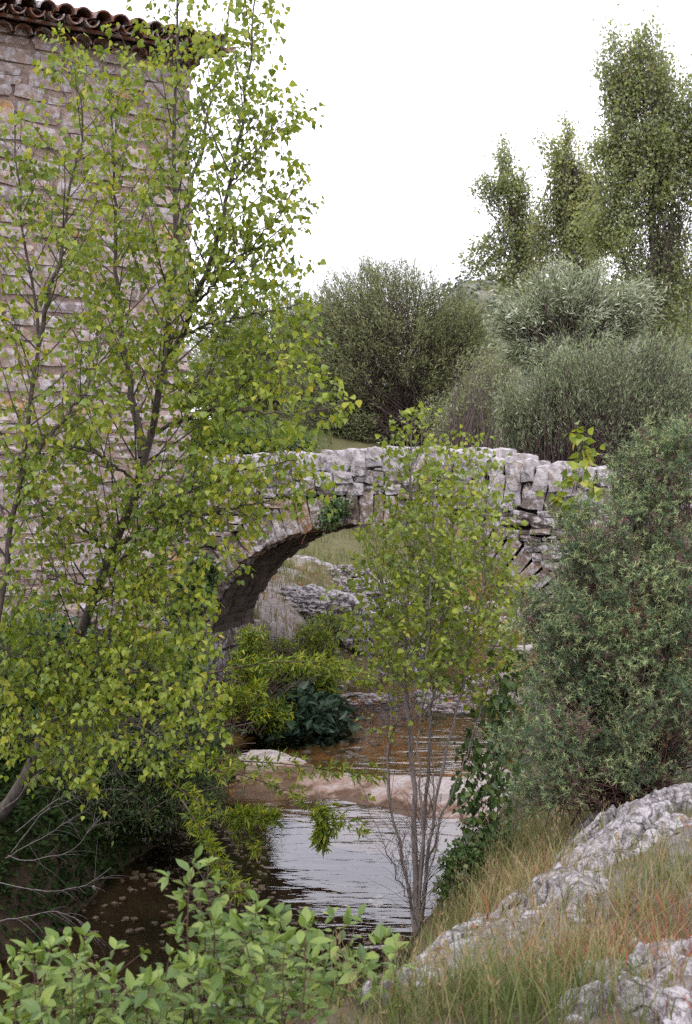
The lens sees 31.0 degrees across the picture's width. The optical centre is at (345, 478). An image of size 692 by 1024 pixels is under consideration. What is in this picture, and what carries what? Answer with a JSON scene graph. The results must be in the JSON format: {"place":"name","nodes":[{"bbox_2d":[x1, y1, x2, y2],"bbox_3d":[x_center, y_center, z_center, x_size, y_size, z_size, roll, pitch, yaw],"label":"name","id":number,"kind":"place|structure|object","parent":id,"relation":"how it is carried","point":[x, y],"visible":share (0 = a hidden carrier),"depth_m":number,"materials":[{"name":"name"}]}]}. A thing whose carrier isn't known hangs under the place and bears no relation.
{"place":"outdoors","nodes":[
{"label":"outdoors","id":0,"kind":"place"},
{"bbox_2d":[0,423,691,1023],"bbox_3d":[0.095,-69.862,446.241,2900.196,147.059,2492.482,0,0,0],"label":"ground","id":1,"kind":"structure","parent":0,"point":[300,871],"depth_m":10.31,"materials":[{"name":"soil"}]},
{"bbox_2d":[0,849,122,954],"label":"dead branch","id":2,"kind":"object","parent":1,"relation":"on","point":[58,907],"visible":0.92,"depth_m":7.39,"materials":[{"name":"wood"}]},
{"bbox_2d":[0,22,166,622],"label":"poplar tree","id":3,"kind":"object","parent":1,"relation":"on","point":[61,243],"visible":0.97,"depth_m":7.35,"materials":[{"name":"green plant"}]},
{"bbox_2d":[0,0,235,657],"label":"mill tower","id":4,"kind":"structure","parent":1,"relation":"on","point":[24,24],"depth_m":14.24,"materials":[{"name":"stone"}]},
{"bbox_2d":[0,591,236,730],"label":"shrub","id":5,"kind":"object","parent":1,"relation":"on","point":[65,630],"visible":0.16,"depth_m":10.61,"materials":[{"name":"green plant"}]},
{"bbox_2d":[0,696,239,956],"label":"shrub","id":6,"kind":"object","parent":1,"relation":"on","point":[26,800],"visible":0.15,"depth_m":9.15,"materials":[{"name":"green plant"}]},
{"bbox_2d":[6,681,255,821],"bbox_3d":[-1.802,2.281,11.006,2.888,1.238,2.806,0,0,-24],"label":"shrub","id":7,"kind":"object","parent":1,"relation":"on","point":[113,764],"visible":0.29,"depth_m":10.38,"materials":[{"name":"green plant"}]},
{"bbox_2d":[92,743,259,848],"bbox_3d":[-1.661,2.683,11.043,1.877,0.814,2.614,0,0,0],"label":"shrub","id":8,"kind":"object","parent":1,"relation":"on","point":[168,803],"visible":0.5,"depth_m":10.48,"materials":[{"name":"green plant"}]},
{"bbox_2d":[0,0,361,822],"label":"poplar tree","id":9,"kind":"object","parent":1,"relation":"on","point":[142,592],"visible":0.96,"depth_m":7.62,"materials":[{"name":"green plant"}]},
{"bbox_2d":[0,729,168,893],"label":"dead branch","id":10,"kind":"object","parent":9,"relation":"attached to","point":[63,812],"visible":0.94,"depth_m":7.80,"materials":[{"name":"wood"}]},
{"bbox_2d":[0,845,414,1023],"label":"dogwood bush","id":11,"kind":"object","parent":1,"relation":"on","point":[219,969],"visible":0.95,"depth_m":3.55,"materials":[{"name":"green plant"}]},
{"bbox_2d":[185,340,245,424],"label":"meadow tree","id":12,"kind":"object","parent":1,"relation":"on","point":[204,374],"visible":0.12,"depth_m":57.30,"materials":[{"name":"green plant"}]},
{"bbox_2d":[225,419,277,454],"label":"meadow bush","id":13,"kind":"object","parent":1,"relation":"on","point":[249,429],"visible":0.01,"depth_m":45.78,"materials":[{"name":"green plant"}]},
{"bbox_2d":[185,276,331,425],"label":"willow bush","id":14,"kind":"object","parent":1,"relation":"on","point":[256,318],"visible":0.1,"depth_m":74.50,"materials":[{"name":"green plant"}]},
{"bbox_2d":[185,413,332,454],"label":"meadow bush","id":15,"kind":"object","parent":1,"relation":"on","point":[290,448],"visible":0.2,"depth_m":43.97,"materials":[{"name":"green plant"}]},
{"bbox_2d":[149,650,387,904],"bbox_3d":[-0.705,2.236,10.040,2.142,1.430,3.124,0,0,0],"label":"arching shrub","id":16,"kind":"object","parent":1,"relation":"on","point":[321,818],"visible":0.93,"depth_m":9.86,"materials":[{"name":"green plant"}]},
{"bbox_2d":[212,609,363,738],"bbox_3d":[-0.583,2.363,15.891,1.461,1.469,4.032,0,0,10],"label":"leafy shrub","id":17,"kind":"object","parent":1,"relation":"on","point":[319,633],"visible":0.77,"depth_m":15.16,"materials":[{"name":"green plant"}]},
{"bbox_2d":[52,548,545,1017],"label":"pebbles","id":18,"kind":"object","parent":1,"relation":"on","point":[441,709],"visible":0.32,"depth_m":12.14,"materials":[{"name":"stone"}]},
{"bbox_2d":[236,675,366,750],"bbox_3d":[-0.550,2.971,15.189,1.603,1.104,1.159,0,0,-14],"label":"fig shrub","id":19,"kind":"object","parent":1,"relation":"on","point":[316,717],"visible":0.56,"depth_m":15.03,"materials":[{"name":"green plant"}]},
{"bbox_2d":[276,584,355,621],"bbox_3d":[-0.606,1.955,19.219,1.300,0.659,1.280,0,0,-34],"label":"bank rock","id":20,"kind":"object","parent":1,"relation":"on","point":[306,600],"visible":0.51,"depth_m":18.88,"materials":[{"name":"stone"}]},
{"bbox_2d":[296,555,335,566],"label":"footpath","id":21,"kind":"structure","parent":1,"relation":"on","point":[317,560],"depth_m":24.44,"materials":[{"name":"stone"}]},
{"bbox_2d":[188,420,489,692],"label":"meadow grass","id":22,"kind":"structure","parent":1,"relation":"on","point":[289,565],"depth_m":22.12,"materials":[{"name":"green plant"}]},
{"bbox_2d":[0,646,691,1023],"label":"bank grass","id":23,"kind":"structure","parent":1,"relation":"on","point":[476,988],"depth_m":3.90,"materials":[{"name":"green plant"}]},
{"bbox_2d":[327,564,374,577],"bbox_3d":[0.087,1.935,23.602,0.850,0.626,1.020,0,0,36],"label":"bank rock","id":24,"kind":"object","parent":1,"relation":"on","point":[346,571],"visible":0.33,"depth_m":23.37,"materials":[{"name":"stone"}]},
{"bbox_2d":[331,595,379,652],"bbox_3d":[-0.020,2.353,19.890,1.298,1.017,1.529,0,0,0],"label":"bank rock","id":25,"kind":"object","parent":1,"relation":"on","point":[348,643],"visible":0.17,"depth_m":19.30,"materials":[{"name":"stone"}]},
{"bbox_2d":[351,525,367,531],"bbox_3d":[0.505,0.826,32.965,1.632,1.539,1.919,0,0,-43],"label":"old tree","id":26,"kind":"object","parent":1,"relation":"on","point":[362,526],"depth_m":32.75,"materials":[{"name":"green plant"}]},
{"bbox_2d":[330,576,409,616],"bbox_3d":[0.343,2.110,22.140,1.637,0.751,1.487,0,0,0],"label":"bank rock","id":27,"kind":"object","parent":1,"relation":"on","point":[344,582],"visible":0.16,"depth_m":21.73,"materials":[{"name":"stone"}]},
{"bbox_2d":[224,750,517,862],"bbox_3d":[0.128,3.254,12.436,4.189,0.586,2.662,0,0,13],"label":"rock ledge","id":28,"kind":"object","parent":1,"relation":"on","point":[342,792],"visible":0.45,"depth_m":12.34,"materials":[{"name":"stone"}]},
{"bbox_2d":[264,248,519,446],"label":"willow bush","id":29,"kind":"object","parent":1,"relation":"on","point":[374,338],"visible":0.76,"depth_m":65.80,"materials":[{"name":"green plant"}]},
{"bbox_2d":[363,624,424,683],"bbox_3d":[0.488,2.865,20.115,1.662,1.248,1.231,0,0,0],"label":"bank rock","id":30,"kind":"object","parent":1,"relation":"on","point":[381,673],"visible":0.05,"depth_m":19.60,"materials":[{"name":"stone"}]},
{"bbox_2d":[358,959,459,1010],"bbox_3d":[0.216,1.630,3.852,0.390,0.300,0.740,0,0,28],"label":"limestone outcrop","id":31,"kind":"object","parent":1,"relation":"on","point":[369,986],"visible":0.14,"depth_m":3.75,"materials":[{"name":"grey stone"}]},
{"bbox_2d":[412,689,438,698],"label":"stream stone","id":32,"kind":"object","parent":1,"relation":"on","point":[425,693],"visible":0.22,"depth_m":17.50,"materials":[{"name":"grey stone"}]},
{"bbox_2d":[319,401,537,935],"bbox_3d":[0.589,1.336,8.542,1.558,3.733,1.352,0,0,0],"label":"poplar sapling","id":33,"kind":"object","parent":1,"relation":"on","point":[401,626],"visible":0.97,"depth_m":8.44,"materials":[{"name":"green plant"}]},
{"bbox_2d":[185,445,691,726],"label":"stone bridge","id":34,"kind":"structure","parent":1,"relation":"on","point":[357,476],"depth_m":14.53,"materials":[{"name":"grey stone"}]},
{"bbox_2d":[164,543,233,645],"bbox_3d":[-1.913,1.392,15.006,0.802,1.265,0.862,0,0,-40],"label":"ivy","id":35,"kind":"object","parent":34,"relation":"attached to","point":[209,580],"visible":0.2,"depth_m":14.85,"materials":[{"name":"green plant"}]},
{"bbox_2d":[302,515,358,542],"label":"root threads","id":36,"kind":"object","parent":34,"relation":"hanging from","point":[309,526],"visible":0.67,"depth_m":14.66,"materials":[{"name":"brown plant"}]},
{"bbox_2d":[311,492,359,538],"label":"ivy","id":37,"kind":"object","parent":34,"relation":"attached to","point":[338,504],"visible":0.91,"depth_m":14.31,"materials":[{"name":"green plant"}]},
{"bbox_2d":[420,810,517,906],"bbox_3d":[0.844,2.570,8.375,0.728,0.536,0.806,0,0,0],"label":"shrub","id":38,"kind":"object","parent":1,"relation":"on","point":[471,850],"visible":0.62,"depth_m":8.25,"materials":[{"name":"green plant"}]},
{"bbox_2d":[414,335,527,448],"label":"undergrowth bush","id":39,"kind":"object","parent":1,"relation":"on","point":[471,415],"visible":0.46,"depth_m":46.20,"materials":[{"name":"green plant"}]},
{"bbox_2d":[466,674,487,686],"bbox_3d":[1.970,3.056,18.803,0.422,0.181,0.338,0,0,-27],"label":"stream stone","id":40,"kind":"object","parent":1,"relation":"on","point":[478,684],"visible":0.12,"depth_m":18.66,"materials":[{"name":"grey stone"}]},
{"bbox_2d":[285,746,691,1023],"bbox_3d":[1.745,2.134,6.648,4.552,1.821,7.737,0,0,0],"label":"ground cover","id":41,"kind":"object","parent":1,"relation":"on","point":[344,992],"visible":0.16,"depth_m":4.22,"materials":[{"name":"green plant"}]},
{"bbox_2d":[483,601,508,611],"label":"stream stone","id":42,"kind":"object","parent":1,"relation":"on","point":[495,605],"visible":0.06,"depth_m":29.58,"materials":[{"name":"grey stone"}]},
{"bbox_2d":[448,642,545,841],"bbox_3d":[1.031,1.880,8.545,0.700,1.538,0.495,0,0,19],"label":"ivy","id":43,"kind":"object","parent":1,"relation":"on","point":[490,787],"visible":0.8,"depth_m":8.49,"materials":[{"name":"green plant"}]},
{"bbox_2d":[486,671,514,686],"bbox_3d":[2.357,3.045,19.059,0.448,0.234,0.542,0,0,0],"label":"stream stone","id":44,"kind":"object","parent":1,"relation":"on","point":[501,675],"visible":0.13,"depth_m":18.86,"materials":[{"name":"grey stone"}]},
{"bbox_2d":[452,132,549,381],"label":"poplar tree","id":45,"kind":"object","parent":1,"relation":"on","point":[512,223],"visible":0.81,"depth_m":61.69,"materials":[{"name":"green plant"}]},
{"bbox_2d":[512,645,532,656],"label":"stream stone","id":46,"kind":"object","parent":1,"relation":"on","point":[528,648],"visible":0.31,"depth_m":21.98,"materials":[{"name":"grey stone"}]},
{"bbox_2d":[410,783,691,965],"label":"limestone outcrop","id":47,"kind":"object","parent":1,"relation":"on","point":[649,806],"visible":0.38,"depth_m":5.24,"materials":[{"name":"grey stone"}]},
{"bbox_2d":[494,110,609,303],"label":"poplar tree","id":48,"kind":"object","parent":1,"relation":"on","point":[565,175],"visible":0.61,"depth_m":59.63,"materials":[{"name":"green plant"}]},
{"bbox_2d":[536,420,604,773],"bbox_3d":[1.711,0.952,9.255,0.457,2.763,0.416,0,0,43],"label":"poplar sapling","id":49,"kind":"object","parent":1,"relation":"on","point":[584,462],"visible":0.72,"depth_m":9.19,"materials":[{"name":"green plant"}]},
{"bbox_2d":[478,252,672,378],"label":"white willow","id":50,"kind":"object","parent":1,"relation":"on","point":[567,308],"visible":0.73,"depth_m":41.54,"materials":[{"name":"green plant"}]},
{"bbox_2d":[473,404,691,837],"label":"juniper bush","id":51,"kind":"object","parent":1,"relation":"on","point":[635,675],"visible":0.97,"depth_m":6.62,"materials":[{"name":"green plant"}]},
{"bbox_2d":[485,317,691,586],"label":"osier bush","id":52,"kind":"object","parent":1,"relation":"on","point":[617,403],"visible":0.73,"depth_m":35.38,"materials":[{"name":"green plant"}]},
{"bbox_2d":[546,936,691,1023],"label":"limestone outcrop","id":53,"kind":"object","parent":1,"relation":"on","point":[684,1015],"visible":0.45,"depth_m":3.40,"materials":[{"name":"grey stone"}]},
{"bbox_2d":[566,3,691,417],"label":"poplar tree","id":54,"kind":"object","parent":1,"relation":"on","point":[659,152],"visible":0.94,"depth_m":47.52,"materials":[{"name":"green plant"}]},
{"bbox_2d":[36,0,691,419],"label":"sky","id":55,"kind":"structure","parent":0,"point":[415,94],"materials":[{"name":"white"}]},
{"bbox_2d":[356,576,542,688],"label":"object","id":56,"kind":"structure","parent":0,"point":[507,593],"depth_m":31.92,"materials":[{"name":"grey stone"}]},
{"bbox_2d":[330,779,682,1023],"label":"oat grass","id":57,"kind":"structure","parent":0,"point":[607,947],"depth_m":3.71,"materials":[{"name":"plant"}]},
{"bbox_2d":[411,280,691,471],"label":"hill","id":58,"kind":"structure","parent":0,"point":[484,294],"depth_m":295.74,"materials":[{"name":"green plant"}]},
{"bbox_2d":[437,269,691,448],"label":"scrub","id":59,"kind":"object","parent":58,"relation":"on","point":[464,280],"visible":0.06,"depth_m":304.62,"materials":[{"name":"green plant"}]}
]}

